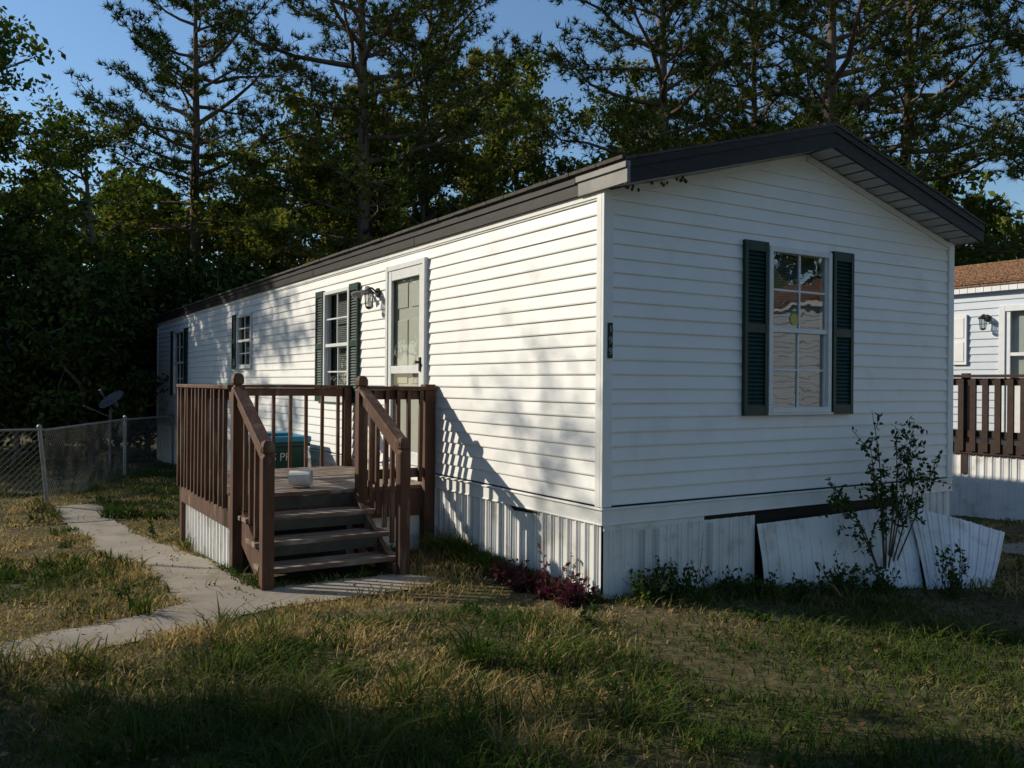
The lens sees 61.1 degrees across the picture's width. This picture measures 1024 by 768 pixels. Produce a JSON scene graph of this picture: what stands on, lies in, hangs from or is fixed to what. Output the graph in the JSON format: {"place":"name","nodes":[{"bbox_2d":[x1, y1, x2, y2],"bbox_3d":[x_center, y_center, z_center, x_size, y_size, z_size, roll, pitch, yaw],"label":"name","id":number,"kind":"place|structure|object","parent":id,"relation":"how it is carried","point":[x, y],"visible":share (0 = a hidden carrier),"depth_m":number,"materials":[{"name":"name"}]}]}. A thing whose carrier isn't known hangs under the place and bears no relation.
{"place":"outdoors","nodes":[
{"label":"outdoors","id":0,"kind":"place"},
{"bbox_2d":[0,504,439,666],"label":"concrete path","id":1,"kind":"structure","parent":0,"point":[202,597],"depth_m":6.61,"materials":[{"name":"grey concrete"}]},
{"bbox_2d":[0,427,1023,767],"bbox_3d":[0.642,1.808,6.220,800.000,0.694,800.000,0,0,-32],"label":"ground","id":2,"kind":"structure","parent":0,"point":[772,679],"depth_m":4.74,"materials":[{"name":"green plant"}]},
{"bbox_2d":[0,7,109,330],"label":"broadleaf tree","id":3,"kind":"object","parent":2,"relation":"on","point":[55,200],"visible":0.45,"depth_m":20.25,"materials":[{"name":"green plant"}]},
{"bbox_2d":[0,6,126,283],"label":"broadleaf tree","id":4,"kind":"object","parent":2,"relation":"on","point":[40,47],"visible":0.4,"depth_m":21.48,"materials":[{"name":"green plant"}]},
{"bbox_2d":[0,412,173,507],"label":"chain link fence","id":5,"kind":"object","parent":2,"relation":"on","point":[39,429],"visible":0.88,"depth_m":13.93,"materials":[{"name":"metal"}]},
{"bbox_2d":[0,83,192,449],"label":"broadleaf tree","id":6,"kind":"object","parent":2,"relation":"on","point":[43,147],"visible":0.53,"depth_m":23.82,"materials":[{"name":"green plant"}]},
{"bbox_2d":[83,389,123,472],"bbox_3d":[-7.878,0.969,16.674,0.729,1.742,0.501,0,0,-32],"label":"satellite dish","id":7,"kind":"object","parent":2,"relation":"on","point":[113,398],"visible":0.99,"depth_m":16.75,"materials":[{"name":"metal"}]},
{"bbox_2d":[0,215,319,466],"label":"woodland understorey","id":8,"kind":"object","parent":2,"relation":"on","point":[61,372],"visible":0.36,"depth_m":18.83,"materials":[{"name":"green plant"}]},
{"bbox_2d":[64,0,341,296],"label":"pine tree","id":9,"kind":"object","parent":2,"relation":"on","point":[165,77],"visible":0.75,"depth_m":26.95,"materials":[{"name":"green plant"}]},
{"bbox_2d":[248,431,310,496],"bbox_3d":[-3.060,1.183,11.096,0.760,1.140,0.760,0,0,-32],"label":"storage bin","id":10,"kind":"object","parent":2,"relation":"on","point":[281,449],"visible":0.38,"depth_m":10.87,"materials":[{"name":"teal plastic"}]},
{"bbox_2d":[173,126,400,284],"bbox_3d":[-6.932,-2.761,26.104,7.918,9.935,6.458,0,0,37],"label":"broadleaf tree","id":11,"kind":"object","parent":2,"relation":"on","point":[274,240],"visible":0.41,"depth_m":25.39,"materials":[{"name":"green plant"}]},
{"bbox_2d":[176,373,436,590],"bbox_3d":[-1.915,0.869,8.422,1.967,1.919,3.226,0,0,-32],"label":"wooden porch","id":12,"kind":"object","parent":2,"relation":"on","point":[239,513],"visible":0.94,"depth_m":7.80,"materials":[{"name":"brown wood"}]},
{"bbox_2d":[288,469,312,487],"bbox_3d":[-1.971,0.879,8.085,0.199,0.175,0.175,0,0,-2],"label":"plastic bucket","id":13,"kind":"object","parent":12,"relation":"on","point":[301,478],"visible":1,"depth_m":8.02,"materials":[{"name":"white plastic"}]},
{"bbox_2d":[211,79,439,276],"bbox_3d":[-6.932,-4.717,32.199,9.238,13.909,7.534,0,0,33],"label":"broadleaf tree","id":14,"kind":"object","parent":2,"relation":"on","point":[294,109],"visible":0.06,"depth_m":31.32,"materials":[{"name":"green plant"}]},
{"bbox_2d":[189,0,543,273],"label":"pine tree","id":15,"kind":"object","parent":2,"relation":"on","point":[365,103],"visible":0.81,"depth_m":25.26,"materials":[{"name":"green plant"}]},
{"bbox_2d":[291,109,455,262],"bbox_3d":[-4.115,-3.328,28.675,6.076,11.076,6.009,0,0,18],"label":"broadleaf tree","id":16,"kind":"object","parent":2,"relation":"on","point":[380,231],"visible":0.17,"depth_m":27.31,"materials":[{"name":"green plant"}]},
{"bbox_2d":[271,0,563,259],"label":"pine tree","id":17,"kind":"object","parent":2,"relation":"on","point":[464,75],"visible":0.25,"depth_m":29.48,"materials":[{"name":"green plant"}]},
{"bbox_2d":[323,79,522,246],"bbox_3d":[-2.709,-3.842,28.054,6.458,12.206,7.918,0,0,-45],"label":"broadleaf tree","id":18,"kind":"object","parent":2,"relation":"on","point":[460,164],"visible":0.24,"depth_m":27.99,"materials":[{"name":"green plant"}]},
{"bbox_2d":[345,38,576,228],"bbox_3d":[-2.419,-6.329,36.951,10.558,17.315,8.611,0,0,4],"label":"broadleaf tree","id":19,"kind":"object","parent":2,"relation":"on","point":[468,181],"visible":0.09,"depth_m":35.35,"materials":[{"name":"green plant"}]},
{"bbox_2d":[40,515,969,698],"bbox_3d":[-0.749,1.497,6.435,8.200,0.565,4.264,0,0,17],"label":"weed patch","id":20,"kind":"object","parent":2,"relation":"on","point":[955,585],"visible":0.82,"depth_m":6.45,"materials":[{"name":"green plant"}]},
{"bbox_2d":[0,455,1023,767],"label":"dry grass","id":21,"kind":"structure","parent":2,"relation":"on","point":[434,563],"depth_m":5.13,"materials":[{"name":"beige plant"}]},
{"bbox_2d":[0,125,1023,297],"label":"distant tree line","id":22,"kind":"object","parent":2,"relation":"on","point":[998,225],"visible":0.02,"depth_m":34.14,"materials":[{"name":"green plant"}]},
{"bbox_2d":[418,40,605,211],"bbox_3d":[-0.072,-5.919,35.273,8.252,16.464,10.118,0,0,31],"label":"broadleaf tree","id":23,"kind":"object","parent":2,"relation":"on","point":[516,132],"visible":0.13,"depth_m":34.16,"materials":[{"name":"green plant"}]},
{"bbox_2d":[0,486,1023,767],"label":"fallen leaves","id":24,"kind":"object","parent":2,"relation":"on","point":[848,668],"visible":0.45,"depth_m":4.66,"materials":[{"name":"brown plant"}]},
{"bbox_2d":[485,543,598,607],"bbox_3d":[0.250,1.417,6.430,0.475,0.453,1.109,0,0,-32],"label":"purple plant bed","id":25,"kind":"object","parent":2,"relation":"on","point":[570,593],"visible":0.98,"depth_m":6.33,"materials":[{"name":"purple plant"}]},
{"bbox_2d":[157,423,949,598],"bbox_3d":[-2.154,1.558,14.715,4.310,1.129,17.426,0,0,-32],"label":"skirting","id":26,"kind":"object","parent":2,"relation":"on","point":[506,530],"visible":0.12,"depth_m":6.81,"materials":[{"name":"plastic"}]},
{"bbox_2d":[511,506,536,513],"bbox_3d":[0.094,1.029,7.053,0.001,0.033,0.400,0,0,-32],"label":"skirting gap","id":27,"kind":"object","parent":26,"relation":"in","point":[522,509],"visible":1,"depth_m":7.05,"materials":[{"name":"black"}]},
{"bbox_2d":[603,516,703,530],"bbox_3d":[1.070,1.038,6.470,0.980,0.040,0.017,0,0,-32],"label":"skirting top rail","id":28,"kind":"object","parent":26,"relation":"attached to","point":[651,523],"visible":1,"depth_m":6.44,"materials":[{"name":"white plastic"}]},
{"bbox_2d":[639,523,711,583],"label":"skirting vent holes","id":29,"kind":"object","parent":26,"relation":"in","point":[658,549],"visible":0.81,"depth_m":6.45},
{"bbox_2d":[594,124,682,154],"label":"broadleaf tree","id":30,"kind":"object","parent":2,"relation":"on","point":[606,153],"visible":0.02,"depth_m":38.29,"materials":[{"name":"green plant"}]},
{"bbox_2d":[556,53,741,157],"bbox_3d":[5.142,-4.747,31.830,9.238,14.193,7.534,0,0,4],"label":"broadleaf tree","id":31,"kind":"object","parent":2,"relation":"on","point":[590,112],"visible":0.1,"depth_m":30.82,"materials":[{"name":"green plant"}]},
{"bbox_2d":[516,0,797,176],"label":"pine tree","id":32,"kind":"object","parent":2,"relation":"on","point":[661,114],"visible":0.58,"depth_m":24.58,"materials":[{"name":"green plant"}]},
{"bbox_2d":[699,532,706,592],"bbox_3d":[1.471,1.270,6.665,0.068,0.720,0.430,0,0,8],"label":"dry weed stalk","id":33,"kind":"object","parent":2,"relation":"on","point":[702,561],"visible":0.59,"depth_m":6.55,"materials":[{"name":"brown plant"}]},
{"bbox_2d":[638,0,891,143],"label":"pine tree","id":34,"kind":"object","parent":2,"relation":"on","point":[762,58],"visible":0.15,"depth_m":31.53,"materials":[{"name":"green plant"}]},
{"bbox_2d":[704,497,895,583],"bbox_3d":[1.986,1.471,7.424,3.450,0.890,0.580,0,0,-32],"label":"crawlspace opening","id":35,"kind":"object","parent":2,"relation":"on","point":[779,514],"visible":0.07,"depth_m":7.24,"materials":[{"name":"black"}]},
{"bbox_2d":[757,505,922,589],"bbox_3d":[2.899,1.437,7.300,1.902,0.676,0.407,0,0,-30],"label":"loose skirting panel","id":36,"kind":"object","parent":2,"relation":"on","point":[798,547],"visible":0.59,"depth_m":7.28,"materials":[{"name":"plastic"}]},
{"bbox_2d":[698,0,1009,195],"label":"pine tree","id":37,"kind":"object","parent":2,"relation":"on","point":[831,105],"visible":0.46,"depth_m":22.85,"materials":[{"name":"green plant"}]},
{"bbox_2d":[819,412,952,572],"bbox_3d":[3.142,0.998,7.319,1.749,1.547,0.461,0,0,-32],"label":"sapling","id":38,"kind":"object","parent":2,"relation":"on","point":[845,503],"visible":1,"depth_m":7.33,"materials":[{"name":"green plant"}]},
{"bbox_2d":[790,0,1023,260],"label":"pine tree","id":39,"kind":"object","parent":2,"relation":"on","point":[970,206],"visible":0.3,"depth_m":27.00,"materials":[{"name":"green plant"}]},
{"bbox_2d":[909,509,1004,588],"bbox_3d":[4.122,1.455,7.716,1.319,0.655,0.637,0,0,-16],"label":"loose skirting panel","id":40,"kind":"object","parent":2,"relation":"on","point":[980,545],"visible":0.69,"depth_m":7.75,"materials":[{"name":"plastic"}]},
{"bbox_2d":[894,0,1023,264],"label":"pine tree","id":41,"kind":"object","parent":2,"relation":"on","point":[1010,153],"visible":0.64,"depth_m":24.05,"materials":[{"name":"green plant"}]},
{"bbox_2d":[949,373,1023,520],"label":"wooden porch","id":42,"kind":"object","parent":2,"relation":"on","point":[989,487],"visible":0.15,"depth_m":11.84,"materials":[{"name":"wood"}]},
{"bbox_2d":[958,453,1018,457],"bbox_3d":[10.976,1.538,10.893,4.224,1.164,15.024,0,0,-32],"label":"skirting","id":43,"kind":"object","parent":2,"relation":"on","point":[991,455],"depth_m":13.01,"materials":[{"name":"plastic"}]},
{"bbox_3d":[10.986,-0.449,10.903,4.224,3.070,15.000,0,0,-32],"label":"trim and rear walls","id":44,"kind":"object","parent":43,"relation":"on","visible":0},
{"bbox_2d":[953,289,1023,439],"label":"neighboring house wall","id":45,"kind":"structure","parent":44,"relation":"on","point":[982,352],"depth_m":13.13,"materials":[{"name":"white plastic"}]},
{"bbox_2d":[954,315,967,364],"bbox_3d":[6.916,-0.681,13.406,0.040,0.770,0.240,0,0,-32],"label":"shutter","id":46,"kind":"object","parent":45,"relation":"attached to","point":[960,336],"visible":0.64,"depth_m":13.37,"materials":[{"name":"white plastic"}]},
{"bbox_2d":[978,314,990,329],"bbox_3d":[7.081,-0.929,13.012,0.182,0.250,0.121,0,0,-32],"label":"wall lantern","id":47,"kind":"object","parent":45,"relation":"attached to","point":[986,318],"depth_m":12.98,"materials":[{"name":"black metal"}]},
{"bbox_2d":[954,282,1023,294],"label":"eave trim","id":48,"kind":"structure","parent":45,"relation":"on","point":[991,288],"depth_m":12.96,"materials":[{"name":"white plastic"}]},
{"bbox_2d":[998,304,1023,432],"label":"door frame","id":49,"kind":"object","parent":45,"relation":"attached to","point":[1004,360],"visible":0.62,"depth_m":12.80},
{"bbox_2d":[1011,311,1023,377],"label":"door","id":50,"kind":"structure","parent":49,"relation":"attached to","point":[1017,337],"depth_m":12.75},
{"bbox_2d":[954,259,1023,287],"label":"roof shingles","id":51,"kind":"object","parent":44,"relation":"on","point":[996,273],"visible":0.3,"depth_m":13.77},
{"bbox_2d":[0,0,1023,275],"label":"sky","id":52,"kind":"structure","parent":0,"point":[87,34],"materials":[{"name":"blue"}]},
{"bbox_2d":[162,264,944,507],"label":"walls and floor","id":53,"kind":"structure","parent":0,"point":[332,351],"depth_m":8.49,"materials":[{"name":"white plastic"}]},
{"bbox_2d":[158,154,948,324],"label":"frieze trim","id":54,"kind":"structure","parent":53,"relation":"attached to","point":[785,161],"depth_m":7.52,"materials":[{"name":"white plastic"}]},
{"bbox_2d":[157,418,952,525],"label":"base trim","id":55,"kind":"structure","parent":53,"relation":"on","point":[598,516],"depth_m":7.00,"materials":[{"name":"white plastic"}]},
{"bbox_2d":[157,198,596,504],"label":"exterior wall","id":56,"kind":"structure","parent":55,"relation":"on","point":[511,354],"depth_m":7.63,"materials":[{"name":"white plastic"}]},
{"bbox_2d":[172,329,183,395],"bbox_3d":[-7.185,-0.446,18.770,0.105,1.420,1.130,0,0,-32],"label":"window frame","id":57,"kind":"object","parent":56,"relation":"attached to","point":[174,371],"visible":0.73,"depth_m":19.18,"materials":[{"name":"white plastic"}]},
{"bbox_2d":[175,332,182,392],"bbox_3d":[-7.187,-0.457,18.769,0.012,1.310,1.010,0,0,-32],"label":"window glass","id":58,"kind":"object","parent":57,"relation":"in","point":[179,370],"visible":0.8,"depth_m":18.88,"materials":[{"name":"glass"}]},
{"bbox_2d":[170,328,187,395],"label":"shutters","id":59,"kind":"object","parent":56,"relation":"attached to","point":[185,355],"visible":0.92,"depth_m":18.24,"materials":[{"name":"plastic"}]},
{"bbox_2d":[231,315,236,368],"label":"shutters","id":60,"kind":"object","parent":56,"relation":"attached to","point":[233,352],"visible":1,"depth_m":14.84,"materials":[{"name":"plastic"}]},
{"bbox_2d":[235,312,252,368],"bbox_3d":[-4.396,-0.705,14.309,0.105,0.900,0.910,0,0,-32],"label":"window frame","id":61,"kind":"object","parent":56,"relation":"attached to","point":[239,332],"visible":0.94,"depth_m":14.47,"materials":[{"name":"white plastic"}]},
{"bbox_2d":[243,317,249,364],"bbox_3d":[-4.306,-0.714,14.365,0.055,0.920,0.920,0,0,-32],"label":"window blind","id":62,"kind":"object","parent":61,"relation":"in","point":[247,337],"depth_m":14.54,"materials":[{"name":"white plastic"}]},
{"bbox_2d":[323,286,348,402],"bbox_3d":[-2.143,-0.472,10.701,0.105,1.390,0.900,0,0,-32],"label":"window frame","id":63,"kind":"object","parent":56,"relation":"attached to","point":[327,314],"visible":0.62,"depth_m":11.01,"materials":[{"name":"white plastic"}]},
{"bbox_2d":[332,292,346,396],"bbox_3d":[-2.053,-0.481,10.756,0.055,1.410,0.910,0,0,-32],"label":"window blind","id":64,"kind":"object","parent":63,"relation":"in","point":[342,330],"depth_m":10.88,"materials":[{"name":"white plastic"}]},
{"bbox_2d":[315,282,359,402],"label":"shutters","id":65,"kind":"object","parent":56,"relation":"attached to","point":[353,339],"visible":0.84,"depth_m":10.27,"materials":[{"name":"plastic"}]},
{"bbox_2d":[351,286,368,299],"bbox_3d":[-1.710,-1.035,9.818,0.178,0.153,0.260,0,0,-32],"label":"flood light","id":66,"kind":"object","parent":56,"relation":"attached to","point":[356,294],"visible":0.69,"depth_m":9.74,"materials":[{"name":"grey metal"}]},
{"bbox_2d":[363,287,379,308],"bbox_3d":[-1.559,-0.947,9.572,0.182,0.250,0.121,0,0,-32],"label":"wall lantern","id":67,"kind":"object","parent":56,"relation":"attached to","point":[369,291],"depth_m":9.54,"materials":[{"name":"black metal"}]},
{"bbox_2d":[382,257,428,467],"bbox_3d":[-1.094,-0.194,8.987,0.120,2.130,0.970,0,0,-32],"label":"door frame","id":68,"kind":"object","parent":56,"relation":"attached to","point":[424,261],"visible":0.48,"depth_m":8.60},
{"bbox_2d":[388,264,421,465],"bbox_3d":[-1.103,-0.189,8.982,0.030,2.020,0.830,0,0,-32],"label":"storm door frame","id":69,"kind":"object","parent":68,"relation":"attached to","point":[412,271],"visible":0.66,"depth_m":9.11,"materials":[{"name":"white metal"}]},
{"bbox_2d":[415,357,420,370],"bbox_3d":[-0.938,-0.197,8.637,0.055,0.140,0.036,0,0,-32],"label":"door handle","id":70,"kind":"object","parent":69,"relation":"attached to","point":[418,362],"visible":1,"depth_m":8.63,"materials":[{"name":"black metal"}]},
{"bbox_2d":[393,275,418,452],"bbox_3d":[-1.056,-0.185,9.011,0.030,2.034,0.838,0,0,-32],"label":"door","id":71,"kind":"structure","parent":68,"relation":"attached to","point":[406,321],"depth_m":9.05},
{"bbox_2d":[156,189,954,507],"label":"corner posts","id":72,"kind":"object","parent":55,"relation":"on","point":[604,289],"visible":0.8,"depth_m":6.22,"materials":[{"name":"white plastic"}]},
{"bbox_2d":[607,323,612,357],"bbox_3d":[0.703,-0.312,6.210,0.044,0.255,0.005,0,0,-32],"label":"house number plate","id":73,"kind":"object","parent":72,"relation":"attached to","point":[609,344],"visible":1,"depth_m":6.21,"materials":[{"name":"black metal"}]},
{"bbox_2d":[331,148,977,329],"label":"soffit","id":74,"kind":"structure","parent":72,"relation":"on","point":[907,210],"depth_m":7.70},
{"bbox_2d":[155,125,984,328],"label":"fascia","id":75,"kind":"structure","parent":74,"relation":"attached to","point":[847,145],"depth_m":7.32,"materials":[{"name":"metal"}]},
{"bbox_2d":[153,123,986,324],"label":"roof shingles","id":76,"kind":"object","parent":75,"relation":"on","point":[613,160],"visible":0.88,"depth_m":7.50,"materials":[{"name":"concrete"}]},
{"bbox_2d":[575,160,629,196],"bbox_3d":[0.640,-1.459,6.177,0.043,0.152,0.583,0,0,-32],"label":"fascia end piece","id":77,"kind":"object","parent":75,"relation":"attached to","point":[606,177],"visible":1,"depth_m":6.14,"materials":[{"name":"white metal"}]},
{"bbox_2d":[626,175,687,191],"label":"wasp nests","id":78,"kind":"object","parent":74,"relation":"attached to","point":[663,185],"visible":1,"depth_m":6.47,"materials":[{"name":"brown"}]},
{"bbox_2d":[611,154,947,505],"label":"siding end wall","id":79,"kind":"structure","parent":55,"relation":"on","point":[682,428],"depth_m":6.93,"materials":[{"name":"white plastic"}]},
{"bbox_2d":[741,239,854,415],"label":"shutters","id":80,"kind":"object","parent":79,"relation":"attached to","point":[755,314],"visible":1,"depth_m":7.04,"materials":[{"name":"green plastic"}]},
{"bbox_2d":[768,245,832,415],"bbox_3d":[2.408,-0.436,7.310,0.810,1.390,0.105,0,0,-32],"label":"window frame","id":81,"kind":"object","parent":79,"relation":"attached to","point":[824,332],"visible":0.91,"depth_m":7.36,"materials":[{"name":"white plastic"}]},
{"bbox_2d":[773,254,819,406],"bbox_3d":[2.353,-0.447,7.399,0.820,1.410,0.055,0,0,-32],"label":"window blind","id":82,"kind":"object","parent":81,"relation":"in","point":[785,306],"depth_m":7.42,"materials":[{"name":"white plastic"}]},
{"bbox_2d":[790,313,797,324],"bbox_3d":[2.365,-0.541,7.267,0.099,0.099,0.003,0,0,-32],"label":"window sticker","id":83,"kind":"object","parent":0,"point":[793,319],"depth_m":7.26,"materials":[{"name":"plastic"}]},
{"bbox_2d":[1001,542,1023,554],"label":"concrete path","id":84,"kind":"structure","parent":0,"point":[1012,548],"depth_m":9.19,"materials":[{"name":"grey concrete"}]}
]}

